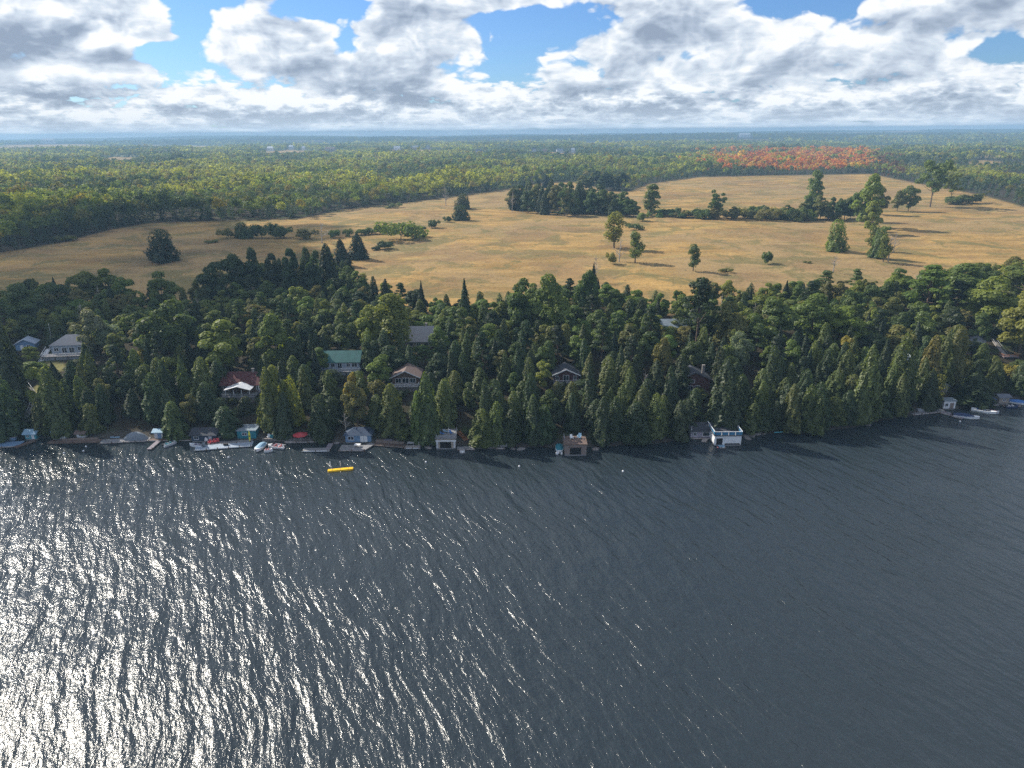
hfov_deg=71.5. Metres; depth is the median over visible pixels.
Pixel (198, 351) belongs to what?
spruce tree
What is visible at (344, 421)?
dead tree
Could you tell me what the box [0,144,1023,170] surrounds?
woods
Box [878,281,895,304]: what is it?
oak tree
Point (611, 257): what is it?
shrub
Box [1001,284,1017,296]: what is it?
broadleaf tree
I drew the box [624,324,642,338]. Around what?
broadleaf tree
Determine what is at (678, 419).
cedar tree
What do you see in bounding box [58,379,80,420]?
cedar tree
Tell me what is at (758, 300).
broadleaf tree
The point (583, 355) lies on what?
cedar tree
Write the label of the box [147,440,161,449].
dock
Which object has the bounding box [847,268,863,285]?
pine tree
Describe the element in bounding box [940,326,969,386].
cedar tree
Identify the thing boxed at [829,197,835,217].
broadleaf tree
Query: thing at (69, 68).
sky
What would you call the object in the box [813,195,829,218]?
broadleaf tree
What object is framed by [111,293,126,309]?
maple tree
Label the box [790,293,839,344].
broadleaf tree
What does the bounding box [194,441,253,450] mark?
dock
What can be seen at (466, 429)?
shrub
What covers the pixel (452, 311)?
pine tree
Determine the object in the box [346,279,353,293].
cedar tree
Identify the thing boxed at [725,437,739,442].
garage door
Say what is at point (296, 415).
cedar tree
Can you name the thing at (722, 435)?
boathouse
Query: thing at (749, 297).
spruce tree
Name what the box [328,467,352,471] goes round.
swim mat
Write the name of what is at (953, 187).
elm tree
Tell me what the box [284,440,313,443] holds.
dock
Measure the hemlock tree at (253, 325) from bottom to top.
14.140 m
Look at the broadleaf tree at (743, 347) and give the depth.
262.16 m
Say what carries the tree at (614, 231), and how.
on the field
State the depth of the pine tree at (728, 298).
298.75 m
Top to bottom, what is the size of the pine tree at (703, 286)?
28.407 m
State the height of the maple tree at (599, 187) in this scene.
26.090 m
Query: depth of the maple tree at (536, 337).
279.29 m
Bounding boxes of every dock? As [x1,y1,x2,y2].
[0,441,24,447]
[13,440,35,448]
[47,439,102,444]
[99,437,150,443]
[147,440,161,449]
[148,438,191,441]
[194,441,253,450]
[206,439,252,444]
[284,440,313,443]
[302,448,328,452]
[325,442,333,450]
[338,445,366,451]
[360,443,374,451]
[374,442,406,447]
[404,445,420,449]
[457,446,474,449]
[691,437,709,439]
[911,408,945,414]
[940,411,963,419]
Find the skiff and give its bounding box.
[189,443,202,446]
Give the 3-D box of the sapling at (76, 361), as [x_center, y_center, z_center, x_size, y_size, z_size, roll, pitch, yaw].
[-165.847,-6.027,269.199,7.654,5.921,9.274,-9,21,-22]
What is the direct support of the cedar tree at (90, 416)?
on the ground
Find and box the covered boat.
[123,432,148,440]
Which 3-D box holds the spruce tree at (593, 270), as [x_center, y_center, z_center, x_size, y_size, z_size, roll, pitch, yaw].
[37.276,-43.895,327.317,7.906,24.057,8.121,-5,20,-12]
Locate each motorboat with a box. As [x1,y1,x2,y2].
[162,440,176,447]
[254,441,266,451]
[268,442,285,449]
[555,443,563,453]
[951,412,979,418]
[970,407,996,413]
[1005,404,1018,408]
[1009,399,1023,404]
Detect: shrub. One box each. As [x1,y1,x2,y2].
[53,235,77,240]
[204,239,217,242]
[215,228,233,236]
[226,397,238,403]
[239,222,279,238]
[254,396,260,404]
[271,226,293,237]
[295,229,319,238]
[328,229,340,237]
[342,228,353,236]
[354,229,368,233]
[364,227,376,233]
[371,245,379,249]
[373,221,428,238]
[377,240,394,247]
[385,202,402,208]
[394,389,409,398]
[412,344,429,352]
[428,219,440,227]
[442,216,451,220]
[461,427,477,433]
[605,252,616,262]
[625,223,644,229]
[636,213,649,219]
[647,209,662,217]
[660,209,672,216]
[669,212,686,217]
[671,207,681,211]
[673,211,691,217]
[691,207,707,215]
[694,210,711,218]
[702,209,713,218]
[717,268,733,271]
[728,207,749,218]
[745,210,756,217]
[747,205,761,212]
[753,207,781,219]
[761,251,773,262]
[784,209,806,219]
[786,212,810,221]
[798,208,817,220]
[814,209,842,219]
[881,226,891,231]
[944,196,973,203]
[957,193,985,202]
[985,354,999,360]
[1002,364,1021,376]
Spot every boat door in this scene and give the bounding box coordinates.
[440,442,450,447]
[570,448,580,454]
[716,438,722,444]
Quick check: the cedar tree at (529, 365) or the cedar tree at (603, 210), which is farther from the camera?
the cedar tree at (603, 210)
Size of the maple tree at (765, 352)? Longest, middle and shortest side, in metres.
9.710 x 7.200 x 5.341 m
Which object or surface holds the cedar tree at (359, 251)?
on the field
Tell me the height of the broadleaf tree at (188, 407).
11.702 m
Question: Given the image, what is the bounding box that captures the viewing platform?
[999,352,1018,358]
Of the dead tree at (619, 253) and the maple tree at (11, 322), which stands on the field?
the dead tree at (619, 253)
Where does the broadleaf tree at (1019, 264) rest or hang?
on the ground
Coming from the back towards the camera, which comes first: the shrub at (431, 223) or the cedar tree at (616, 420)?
the shrub at (431, 223)
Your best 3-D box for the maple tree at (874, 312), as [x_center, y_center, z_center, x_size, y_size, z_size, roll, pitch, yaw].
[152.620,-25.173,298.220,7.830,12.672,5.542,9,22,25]
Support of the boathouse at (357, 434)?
on the ground
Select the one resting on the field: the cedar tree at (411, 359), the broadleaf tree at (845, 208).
the broadleaf tree at (845, 208)
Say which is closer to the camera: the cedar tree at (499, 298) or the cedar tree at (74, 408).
the cedar tree at (74, 408)
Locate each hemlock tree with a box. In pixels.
[48,366,58,390]
[60,360,75,395]
[76,363,92,392]
[79,343,95,366]
[79,351,86,373]
[83,350,99,390]
[119,388,143,418]
[143,339,153,369]
[176,355,191,400]
[243,345,261,370]
[249,318,259,343]
[256,358,266,376]
[258,352,270,368]
[276,357,292,393]
[297,367,315,409]
[305,334,315,363]
[317,370,325,393]
[318,333,331,352]
[396,327,406,361]
[428,372,438,395]
[445,351,457,384]
[459,326,465,346]
[461,331,472,365]
[468,337,486,371]
[499,318,512,352]
[510,348,524,380]
[516,329,526,364]
[578,323,592,354]
[579,352,596,380]
[581,364,598,410]
[604,388,614,414]
[615,345,624,372]
[632,341,643,371]
[632,356,642,388]
[705,342,715,369]
[708,312,720,343]
[716,336,727,354]
[771,322,780,330]
[795,326,804,347]
[812,364,824,389]
[840,325,854,348]
[848,335,859,363]
[877,356,885,385]
[880,338,890,376]
[889,343,902,368]
[909,321,922,353]
[915,340,928,367]
[936,300,954,327]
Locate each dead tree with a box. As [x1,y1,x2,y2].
[317,222,329,242]
[341,413,350,430]
[613,242,625,261]
[887,235,895,261]
[893,233,900,252]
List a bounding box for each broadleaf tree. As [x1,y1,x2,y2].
[0,282,51,317]
[12,314,44,337]
[19,279,38,289]
[23,361,46,375]
[65,271,104,300]
[66,299,87,309]
[68,288,89,307]
[69,309,105,353]
[78,307,99,331]
[87,268,119,292]
[90,322,126,345]
[92,378,111,401]
[103,333,127,358]
[111,276,137,300]
[115,371,133,397]
[118,304,145,321]
[133,299,191,355]
[146,271,180,302]
[175,313,197,342]
[179,394,198,423]
[186,282,199,300]
[195,261,229,300]
[198,299,223,321]
[216,253,248,289]
[224,298,245,313]
[227,282,243,298]
[232,289,250,300]
[241,304,269,318]
[242,247,264,288]
[248,287,275,298]
[252,296,272,309]
[255,313,294,364]
[259,263,265,279]
[263,252,282,288]
[273,287,288,296]
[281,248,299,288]
[296,296,314,316]
[305,250,323,290]
[308,285,321,300]
[310,309,332,324]
[313,313,330,335]
[315,298,329,308]
[324,277,346,290]
[329,299,347,310]
[333,288,353,302]
[338,265,350,276]
[338,273,346,285]
[340,381,367,424]
[347,299,366,321]
[354,304,380,343]
[365,354,391,381]
[367,379,386,401]
[381,345,405,371]
[411,310,425,322]
[412,314,433,325]
[427,326,449,353]
[428,299,444,315]
[428,317,446,339]
[459,316,476,341]
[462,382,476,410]
[473,299,491,312]
[489,329,508,356]
[504,188,519,206]
[506,277,534,325]
[507,372,520,392]
[511,320,534,349]
[515,185,522,205]
[528,273,570,329]
[538,301,552,320]
[539,389,559,412]
[547,191,560,210]
[549,185,561,208]
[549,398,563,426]
[557,188,572,215]
[558,182,564,189]
[561,189,574,212]
[562,181,574,193]
[564,305,588,324]
[566,193,579,215]
[574,270,597,310]
[575,175,583,186]
[581,177,590,187]
[583,191,597,214]
[589,170,604,185]
[591,323,611,351]
[594,190,607,214]
[597,177,605,186]
[598,284,619,306]
[601,172,613,187]
[612,175,622,190]
[620,172,630,188]
[620,289,642,311]
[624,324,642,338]
[628,202,641,216]
[628,309,644,328]
[639,331,658,363]
[647,293,669,316]
[659,334,677,358]
[671,294,689,318]
[673,372,689,395]
[705,299,720,314]
[710,206,720,219]
[711,282,720,305]
[712,301,749,345]
[720,280,736,300]
[728,206,737,218]
[730,331,754,366]
[739,308,753,315]
[746,296,798,344]
[748,294,768,312]
[758,283,776,296]
[778,339,801,371]
[786,207,799,219]
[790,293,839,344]
[791,305,802,330]
[800,206,810,218]
[804,195,815,211]
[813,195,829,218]
[822,306,864,346]
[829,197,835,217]
[829,301,841,313]
[832,283,848,297]
[834,198,846,217]
[840,297,861,316]
[841,198,853,219]
[848,189,870,221]
[851,173,885,221]
[859,332,891,357]
[862,200,883,232]
[872,187,890,208]
[884,275,905,296]
[886,324,919,351]
[888,291,908,309]
[890,190,906,209]
[891,268,912,292]
[901,389,916,411]
[902,185,921,210]
[907,301,926,319]
[910,311,937,340]
[917,335,936,348]
[934,306,966,332]
[940,263,988,302]
[960,358,974,371]
[962,276,1020,321]
[971,263,984,271]
[996,291,1023,351]
[998,266,1009,277]
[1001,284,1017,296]
[1002,256,1023,265]
[1004,261,1023,293]
[1006,261,1022,285]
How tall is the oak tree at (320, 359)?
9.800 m
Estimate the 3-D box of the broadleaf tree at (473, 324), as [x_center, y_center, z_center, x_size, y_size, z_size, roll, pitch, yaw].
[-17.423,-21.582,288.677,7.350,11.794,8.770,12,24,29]
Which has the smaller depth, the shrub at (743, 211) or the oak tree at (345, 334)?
the oak tree at (345, 334)
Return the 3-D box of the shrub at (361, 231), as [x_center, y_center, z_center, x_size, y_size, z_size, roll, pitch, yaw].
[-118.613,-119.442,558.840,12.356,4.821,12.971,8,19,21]
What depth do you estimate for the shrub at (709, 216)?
629.47 m
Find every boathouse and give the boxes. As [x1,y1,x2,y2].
[21,429,41,439]
[73,430,87,437]
[151,428,163,438]
[188,427,218,441]
[236,424,259,438]
[343,427,374,442]
[435,427,457,448]
[563,436,587,455]
[687,422,712,438]
[707,421,742,445]
[941,397,956,409]
[994,394,1012,404]
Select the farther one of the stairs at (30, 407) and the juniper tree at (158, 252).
the juniper tree at (158, 252)
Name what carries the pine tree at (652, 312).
on the ground
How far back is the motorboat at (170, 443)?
232.56 m
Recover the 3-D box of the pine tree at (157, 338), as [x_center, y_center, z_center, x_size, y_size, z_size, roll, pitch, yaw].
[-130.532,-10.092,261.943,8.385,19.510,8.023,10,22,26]
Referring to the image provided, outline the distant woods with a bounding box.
[0,129,1023,162]
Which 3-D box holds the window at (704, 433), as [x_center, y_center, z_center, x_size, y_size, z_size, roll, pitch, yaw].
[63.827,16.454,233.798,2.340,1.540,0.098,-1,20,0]
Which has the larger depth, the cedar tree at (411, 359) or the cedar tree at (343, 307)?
the cedar tree at (343, 307)
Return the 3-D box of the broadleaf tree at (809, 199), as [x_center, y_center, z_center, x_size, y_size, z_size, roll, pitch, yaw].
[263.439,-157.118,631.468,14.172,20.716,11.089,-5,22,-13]
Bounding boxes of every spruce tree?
[14,349,22,361]
[49,361,61,379]
[106,282,113,301]
[174,352,192,391]
[185,336,195,367]
[193,341,209,370]
[219,303,226,329]
[310,345,321,381]
[417,280,428,313]
[459,278,473,318]
[484,338,500,373]
[586,264,600,310]
[607,330,619,354]
[607,338,618,357]
[655,298,661,315]
[656,330,661,340]
[686,330,696,365]
[710,347,719,382]
[747,290,752,307]
[772,325,784,362]
[782,280,791,299]
[801,331,810,356]
[806,349,813,373]
[858,312,872,344]
[877,320,886,352]
[971,310,988,336]
[990,310,1003,338]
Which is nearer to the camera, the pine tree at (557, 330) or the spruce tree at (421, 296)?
the pine tree at (557, 330)
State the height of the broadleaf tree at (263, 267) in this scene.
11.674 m
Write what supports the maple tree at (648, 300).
on the ground
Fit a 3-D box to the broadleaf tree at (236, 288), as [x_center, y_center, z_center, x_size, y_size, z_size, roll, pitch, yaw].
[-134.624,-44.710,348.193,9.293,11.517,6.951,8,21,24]
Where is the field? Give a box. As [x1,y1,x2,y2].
[0,156,1023,313]
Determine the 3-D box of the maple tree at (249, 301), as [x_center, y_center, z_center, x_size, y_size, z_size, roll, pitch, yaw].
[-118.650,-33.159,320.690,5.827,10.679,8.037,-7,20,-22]
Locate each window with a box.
[61,347,67,352]
[68,347,74,352]
[395,378,400,382]
[402,378,408,382]
[410,378,415,382]
[563,375,568,379]
[702,432,709,435]
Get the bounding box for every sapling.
[43,335,58,346]
[62,359,79,371]
[324,369,344,381]
[357,273,367,280]
[394,426,409,440]
[574,380,595,394]
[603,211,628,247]
[629,230,645,262]
[657,325,665,335]
[678,325,692,336]
[688,244,701,270]
[693,387,708,399]
[865,225,882,249]
[878,235,893,261]
[937,374,948,400]
[967,341,981,354]
[973,359,991,371]
[1009,359,1022,370]
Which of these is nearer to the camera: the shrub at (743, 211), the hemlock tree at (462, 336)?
the hemlock tree at (462, 336)
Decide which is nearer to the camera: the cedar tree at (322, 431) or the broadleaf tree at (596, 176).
the cedar tree at (322, 431)
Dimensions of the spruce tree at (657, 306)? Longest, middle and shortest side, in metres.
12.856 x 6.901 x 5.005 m
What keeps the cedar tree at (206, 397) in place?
on the ground
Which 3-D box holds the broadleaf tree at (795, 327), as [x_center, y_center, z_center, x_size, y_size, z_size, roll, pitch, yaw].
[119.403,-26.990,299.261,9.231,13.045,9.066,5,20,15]
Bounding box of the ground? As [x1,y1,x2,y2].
[0,130,1023,446]
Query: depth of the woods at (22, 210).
672.64 m
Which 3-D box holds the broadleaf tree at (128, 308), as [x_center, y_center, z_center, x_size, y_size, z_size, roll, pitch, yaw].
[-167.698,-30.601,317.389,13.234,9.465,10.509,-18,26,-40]
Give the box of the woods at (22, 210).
[0,175,1023,247]
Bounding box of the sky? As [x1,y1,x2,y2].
[0,0,1023,139]
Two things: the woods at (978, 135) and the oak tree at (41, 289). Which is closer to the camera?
the oak tree at (41, 289)
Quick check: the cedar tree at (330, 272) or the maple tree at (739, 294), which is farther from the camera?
the cedar tree at (330, 272)
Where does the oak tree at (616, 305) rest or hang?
on the ground
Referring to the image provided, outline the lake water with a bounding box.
[0,399,1023,767]
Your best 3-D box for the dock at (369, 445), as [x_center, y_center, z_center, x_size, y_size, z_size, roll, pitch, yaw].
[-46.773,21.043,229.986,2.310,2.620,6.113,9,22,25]
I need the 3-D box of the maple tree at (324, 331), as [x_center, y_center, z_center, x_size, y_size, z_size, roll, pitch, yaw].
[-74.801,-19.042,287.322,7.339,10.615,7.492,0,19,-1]
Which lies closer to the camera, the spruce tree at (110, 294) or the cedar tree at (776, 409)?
the cedar tree at (776, 409)
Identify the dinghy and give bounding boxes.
[264,448,272,452]
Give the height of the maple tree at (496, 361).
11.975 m
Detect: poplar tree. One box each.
[370,293,412,345]
[642,184,660,215]
[804,170,824,202]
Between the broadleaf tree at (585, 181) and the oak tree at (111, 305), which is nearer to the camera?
the oak tree at (111, 305)
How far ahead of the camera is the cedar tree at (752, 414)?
235.31 m
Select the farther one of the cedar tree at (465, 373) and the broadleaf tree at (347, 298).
the broadleaf tree at (347, 298)
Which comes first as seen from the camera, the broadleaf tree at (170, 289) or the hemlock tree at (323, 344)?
the hemlock tree at (323, 344)
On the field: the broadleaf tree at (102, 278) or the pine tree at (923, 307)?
the broadleaf tree at (102, 278)
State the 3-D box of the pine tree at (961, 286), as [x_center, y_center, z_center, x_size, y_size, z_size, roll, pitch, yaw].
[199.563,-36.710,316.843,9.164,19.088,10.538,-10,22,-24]
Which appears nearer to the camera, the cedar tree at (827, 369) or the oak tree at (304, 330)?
the cedar tree at (827, 369)
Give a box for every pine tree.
[105,344,130,377]
[127,312,146,341]
[150,330,172,364]
[230,300,248,332]
[253,292,269,309]
[254,313,273,345]
[275,301,293,323]
[277,319,295,345]
[282,298,299,319]
[344,301,362,322]
[395,282,406,298]
[416,345,433,366]
[445,306,460,331]
[450,307,474,336]
[472,331,493,370]
[550,325,570,364]
[560,288,573,306]
[562,278,574,298]
[570,284,584,305]
[579,294,603,327]
[590,317,612,365]
[624,336,644,367]
[639,305,660,344]
[679,277,717,341]
[715,296,735,316]
[749,323,768,362]
[765,336,786,365]
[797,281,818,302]
[805,279,821,297]
[819,270,833,284]
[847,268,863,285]
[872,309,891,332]
[901,264,955,303]
[912,303,932,324]
[943,280,968,310]
[989,270,1002,289]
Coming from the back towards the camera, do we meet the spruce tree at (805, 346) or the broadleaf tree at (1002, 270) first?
the broadleaf tree at (1002, 270)
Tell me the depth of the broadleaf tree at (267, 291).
341.65 m
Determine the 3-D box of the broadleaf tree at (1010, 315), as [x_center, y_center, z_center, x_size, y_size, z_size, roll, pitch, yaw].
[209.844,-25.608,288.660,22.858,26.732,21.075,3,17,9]
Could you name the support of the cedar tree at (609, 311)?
on the ground
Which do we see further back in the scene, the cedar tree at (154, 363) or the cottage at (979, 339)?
the cottage at (979, 339)
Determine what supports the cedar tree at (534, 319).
on the ground
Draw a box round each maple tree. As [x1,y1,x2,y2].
[2,318,21,338]
[21,346,39,360]
[24,366,55,402]
[36,308,48,329]
[39,282,72,304]
[66,322,76,333]
[100,289,107,297]
[106,348,126,371]
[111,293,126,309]
[112,314,131,331]
[116,315,135,335]
[127,322,143,339]
[132,297,147,310]
[137,291,146,308]
[137,344,163,362]
[161,357,176,383]
[197,319,242,368]
[200,307,212,323]
[225,320,240,337]
[235,307,249,323]
[237,289,249,306]
[243,298,252,314]
[245,319,256,342]
[264,365,290,408]
[287,286,308,306]
[291,321,308,340]
[317,324,335,347]
[320,299,328,310]
[327,284,335,299]
[343,372,355,398]
[350,270,359,282]
[357,286,369,296]
[379,283,392,294]
[428,297,437,306]
[492,350,510,373]
[504,324,513,340]
[505,320,512,330]
[520,190,536,210]
[525,331,539,346]
[530,184,539,204]
[536,361,551,387]
[543,186,552,207]
[552,318,565,324]
[589,192,599,213]
[591,298,604,311]
[596,184,607,192]
[602,193,613,212]
[615,193,624,212]
[622,199,636,216]
[622,297,632,312]
[645,298,652,309]
[653,315,662,324]
[660,326,676,341]
[669,308,683,326]
[670,290,685,303]
[675,326,690,348]
[722,345,738,367]
[727,329,745,347]
[736,290,747,302]
[759,345,773,365]
[766,283,781,297]
[768,290,776,298]
[776,291,787,301]
[784,299,796,306]
[837,280,848,292]
[840,336,853,353]
[856,321,872,346]
[857,303,865,317]
[864,282,871,296]
[865,302,880,320]
[870,309,887,331]
[930,305,943,322]
[932,294,947,311]
[933,335,945,349]
[953,309,971,326]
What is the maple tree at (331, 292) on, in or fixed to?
on the ground
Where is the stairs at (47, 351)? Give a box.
[38,346,50,361]
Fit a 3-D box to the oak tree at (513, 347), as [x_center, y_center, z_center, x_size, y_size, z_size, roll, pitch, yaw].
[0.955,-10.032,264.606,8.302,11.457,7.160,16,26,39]
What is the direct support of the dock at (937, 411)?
in the lake water
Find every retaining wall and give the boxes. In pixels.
[62,437,98,439]
[262,438,312,441]
[376,439,404,443]
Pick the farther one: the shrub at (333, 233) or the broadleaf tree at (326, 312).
the shrub at (333, 233)
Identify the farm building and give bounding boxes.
[41,138,55,143]
[267,146,273,150]
[325,147,335,151]
[739,133,750,137]
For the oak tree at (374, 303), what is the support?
on the ground
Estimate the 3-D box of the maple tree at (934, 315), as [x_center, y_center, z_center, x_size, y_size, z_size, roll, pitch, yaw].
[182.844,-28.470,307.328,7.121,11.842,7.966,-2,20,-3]
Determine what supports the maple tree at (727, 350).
on the ground
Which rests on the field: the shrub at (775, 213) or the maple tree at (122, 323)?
the shrub at (775, 213)
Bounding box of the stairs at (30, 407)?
[23,403,33,422]
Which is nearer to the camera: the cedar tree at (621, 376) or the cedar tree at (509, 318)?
the cedar tree at (621, 376)
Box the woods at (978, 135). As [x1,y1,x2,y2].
[0,131,1023,146]
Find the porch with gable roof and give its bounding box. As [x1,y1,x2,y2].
[223,382,253,394]
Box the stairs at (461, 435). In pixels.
[457,428,468,440]
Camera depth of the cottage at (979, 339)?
293.60 m
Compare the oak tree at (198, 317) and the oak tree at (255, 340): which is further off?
the oak tree at (198, 317)
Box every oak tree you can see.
[30,307,52,317]
[36,284,56,299]
[51,306,75,317]
[56,309,79,326]
[74,302,92,315]
[104,298,117,316]
[112,299,132,315]
[125,292,137,302]
[144,307,156,315]
[145,287,153,302]
[146,297,160,309]
[181,299,196,313]
[186,308,202,326]
[194,323,217,340]
[197,310,229,326]
[213,270,224,277]
[232,334,249,356]
[243,337,270,356]
[259,280,275,294]
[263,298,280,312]
[281,292,288,300]
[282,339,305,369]
[294,321,319,351]
[298,306,314,322]
[300,316,315,331]
[306,347,328,367]
[321,279,336,295]
[326,323,337,335]
[327,305,342,320]
[329,292,345,303]
[332,322,359,349]
[334,311,349,324]
[344,260,354,270]
[345,291,370,307]
[350,277,370,293]
[361,340,380,367]
[371,300,378,306]
[404,289,428,309]
[425,353,455,379]
[432,302,446,321]
[438,306,453,329]
[450,299,460,309]
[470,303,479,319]
[471,323,501,353]
[481,310,502,328]
[489,301,503,316]
[495,302,508,320]
[508,342,525,366]
[524,283,537,294]
[531,320,544,346]
[535,340,556,369]
[538,324,561,347]
[559,324,570,350]
[561,313,576,329]
[564,335,591,360]
[570,320,593,341]
[586,309,605,330]
[603,289,625,309]
[607,312,624,341]
[610,310,630,328]
[611,298,621,312]
[617,323,641,355]
[651,337,672,372]
[679,341,708,366]
[688,312,713,330]
[738,302,747,312]
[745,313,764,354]
[788,281,803,295]
[790,284,806,303]
[819,281,833,302]
[832,304,840,327]
[840,290,867,305]
[849,280,864,292]
[853,310,861,330]
[861,284,881,303]
[862,307,877,328]
[863,297,884,308]
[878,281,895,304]
[882,297,902,322]
[887,312,911,335]
[904,287,926,303]
[933,325,972,348]
[966,312,992,340]
[980,265,998,279]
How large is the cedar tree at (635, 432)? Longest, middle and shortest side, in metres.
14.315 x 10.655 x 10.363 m
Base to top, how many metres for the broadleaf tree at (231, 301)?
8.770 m
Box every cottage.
[40,334,90,360]
[219,368,264,402]
[321,350,363,375]
[389,363,423,391]
[396,323,433,348]
[551,362,580,386]
[659,319,687,332]
[675,364,712,396]
[966,330,988,345]
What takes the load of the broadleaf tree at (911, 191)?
on the field
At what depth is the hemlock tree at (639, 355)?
262.98 m
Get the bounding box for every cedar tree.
[0,320,32,399]
[0,379,31,443]
[30,278,40,294]
[30,397,50,435]
[39,365,79,439]
[44,313,67,340]
[47,313,65,332]
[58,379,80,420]
[73,375,93,411]
[77,403,105,435]
[79,387,94,420]
[94,383,117,423]
[95,309,104,320]
[100,367,122,397]
[101,298,115,324]
[123,348,144,385]
[134,364,150,394]
[141,372,163,423]
[150,357,174,388]
[155,389,180,427]
[157,360,179,406]
[161,401,189,441]
[169,345,191,374]
[178,287,187,302]
[187,356,217,402]
[192,298,204,323]
[193,382,220,421]
[194,289,200,303]
[195,325,210,360]
[209,359,227,394]
[209,397,228,426]
[210,406,243,438]
[225,303,239,328]
[236,396,256,415]
[250,307,259,333]
[256,367,279,432]
[272,391,294,440]
[280,374,307,426]
[286,355,299,387]
[292,364,318,399]
[294,335,307,366]
[296,246,320,290]
[306,408,327,430]
[308,393,336,444]
[313,298,320,322]
[319,243,338,294]
[320,370,342,405]
[325,396,346,424]
[333,239,352,266]
[338,302,349,317]
[344,265,354,283]
[346,273,354,287]
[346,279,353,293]
[347,233,369,259]
[352,322,362,342]
[355,370,369,395]
[361,327,377,361]
[364,394,386,428]
[368,276,378,301]
[375,383,409,438]
[377,330,390,352]
[381,279,388,294]
[405,307,413,325]
[405,344,418,366]
[409,390,421,444]
[413,371,441,445]
[414,299,427,318]
[434,377,457,428]
[435,339,447,368]
[443,294,450,306]
[444,317,458,346]
[446,340,463,372]
[447,370,463,403]
[457,352,472,388]
[468,408,493,448]
[471,367,490,400]
[475,291,484,302]
[477,300,490,328]
[479,378,493,421]
[487,401,506,447]
[488,378,506,404]
[493,390,508,427]
[495,352,510,390]
[496,293,501,302]
[501,409,524,447]
[502,297,507,318]
[506,305,519,327]
[507,391,525,429]
[508,186,515,209]
[514,189,522,210]
[515,381,524,410]
[517,190,529,210]
[519,403,537,427]
[521,373,542,415]
[522,357,539,393]
[523,180,529,199]
[523,394,541,445]
[524,350,536,374]
[526,180,532,200]
[529,342,541,369]
[530,306,536,328]
[535,187,547,212]
[537,404,557,444]
[539,193,550,214]
[541,175,549,187]
[547,179,555,207]
[548,381,564,406]
[559,381,583,414]
[562,393,581,432]
[573,185,580,213]
[575,338,589,374]
[579,187,587,213]
[580,398,606,431]
[589,396,612,447]
[597,189,608,213]
[597,356,617,390]
[597,357,619,400]
[600,351,617,372]
[605,303,614,322]
[607,396,626,442]
[608,198,620,214]
[615,360,637,398]
[615,385,628,426]
[620,401,652,445]
[621,196,630,214]
[621,284,631,310]
[621,366,636,410]
[623,299,634,320]
[629,386,651,429]
[635,297,647,323]
[637,379,657,411]
[638,314,649,337]
[645,392,670,439]
[646,360,666,395]
[648,290,657,311]
[654,395,673,424]
[662,365,681,414]
[667,400,689,442]
[674,355,692,388]
[679,399,696,430]
[684,388,703,416]
[697,326,710,356]
[700,356,744,429]
[704,398,730,412]
[708,309,717,331]
[709,348,725,393]
[733,362,746,387]
[737,373,752,419]
[739,402,762,434]
[740,292,747,309]
[745,282,756,296]
[749,368,774,406]
[754,305,763,318]
[754,381,770,418]
[757,401,774,432]
[765,345,785,393]
[765,400,783,430]
[774,377,791,399]
[777,383,791,419]
[780,383,801,434]
[783,331,800,363]
[784,362,798,384]
[788,283,792,295]
[794,384,827,436]
[795,356,810,380]
[795,369,813,408]
[804,381,833,430]
[809,340,823,373]
[812,322,832,355]
[820,335,832,355]
[820,347,833,386]
[825,370,846,405]
[827,343,839,368]
[828,396,847,425]
[834,342,850,376]
[834,349,856,387]
[838,390,859,425]
[842,374,859,397]
[851,346,869,369]
[852,344,882,425]
[854,361,865,384]
[865,371,884,392]
[870,380,883,415]
[878,390,895,418]
[882,331,919,394]
[883,363,898,402]
[889,372,911,417]
[890,281,901,296]
[907,309,916,331]
[915,357,929,396]
[917,335,942,381]
[917,368,942,411]
[938,333,955,385]
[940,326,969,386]
[950,372,997,409]
[951,324,962,355]
[963,360,986,386]
[969,343,990,365]
[985,358,1004,392]
[999,368,1007,388]
[1005,361,1023,396]
[1007,316,1023,332]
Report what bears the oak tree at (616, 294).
on the ground
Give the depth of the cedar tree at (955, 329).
276.07 m
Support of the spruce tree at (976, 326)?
on the ground
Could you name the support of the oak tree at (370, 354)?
on the ground
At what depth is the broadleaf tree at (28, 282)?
359.11 m
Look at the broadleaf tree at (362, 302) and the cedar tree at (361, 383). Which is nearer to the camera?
the cedar tree at (361, 383)
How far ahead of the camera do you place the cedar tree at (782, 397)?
240.41 m
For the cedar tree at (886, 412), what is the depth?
245.83 m
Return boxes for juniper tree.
[143,229,180,263]
[233,222,254,238]
[451,205,470,220]
[453,193,470,209]
[825,219,849,252]
[865,228,888,258]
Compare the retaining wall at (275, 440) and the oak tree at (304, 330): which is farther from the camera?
the oak tree at (304, 330)
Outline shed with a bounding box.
[14,336,39,350]
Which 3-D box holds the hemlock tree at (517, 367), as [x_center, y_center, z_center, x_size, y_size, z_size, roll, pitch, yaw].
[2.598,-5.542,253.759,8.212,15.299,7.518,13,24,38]
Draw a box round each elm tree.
[707,189,726,209]
[914,160,954,206]
[942,167,963,202]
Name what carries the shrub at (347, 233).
on the field
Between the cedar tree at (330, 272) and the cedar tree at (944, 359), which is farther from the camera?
the cedar tree at (330, 272)
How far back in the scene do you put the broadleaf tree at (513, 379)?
246.56 m
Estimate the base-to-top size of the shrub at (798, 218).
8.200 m
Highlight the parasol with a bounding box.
[293,432,307,440]
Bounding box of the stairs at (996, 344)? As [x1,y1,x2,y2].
[990,337,1007,354]
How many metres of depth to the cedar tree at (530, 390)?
234.60 m
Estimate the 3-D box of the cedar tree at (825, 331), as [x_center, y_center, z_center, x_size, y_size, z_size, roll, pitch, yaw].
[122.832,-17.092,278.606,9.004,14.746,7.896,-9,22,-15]
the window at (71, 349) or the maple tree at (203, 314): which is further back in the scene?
the maple tree at (203, 314)
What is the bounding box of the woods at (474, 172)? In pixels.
[0,154,1023,198]

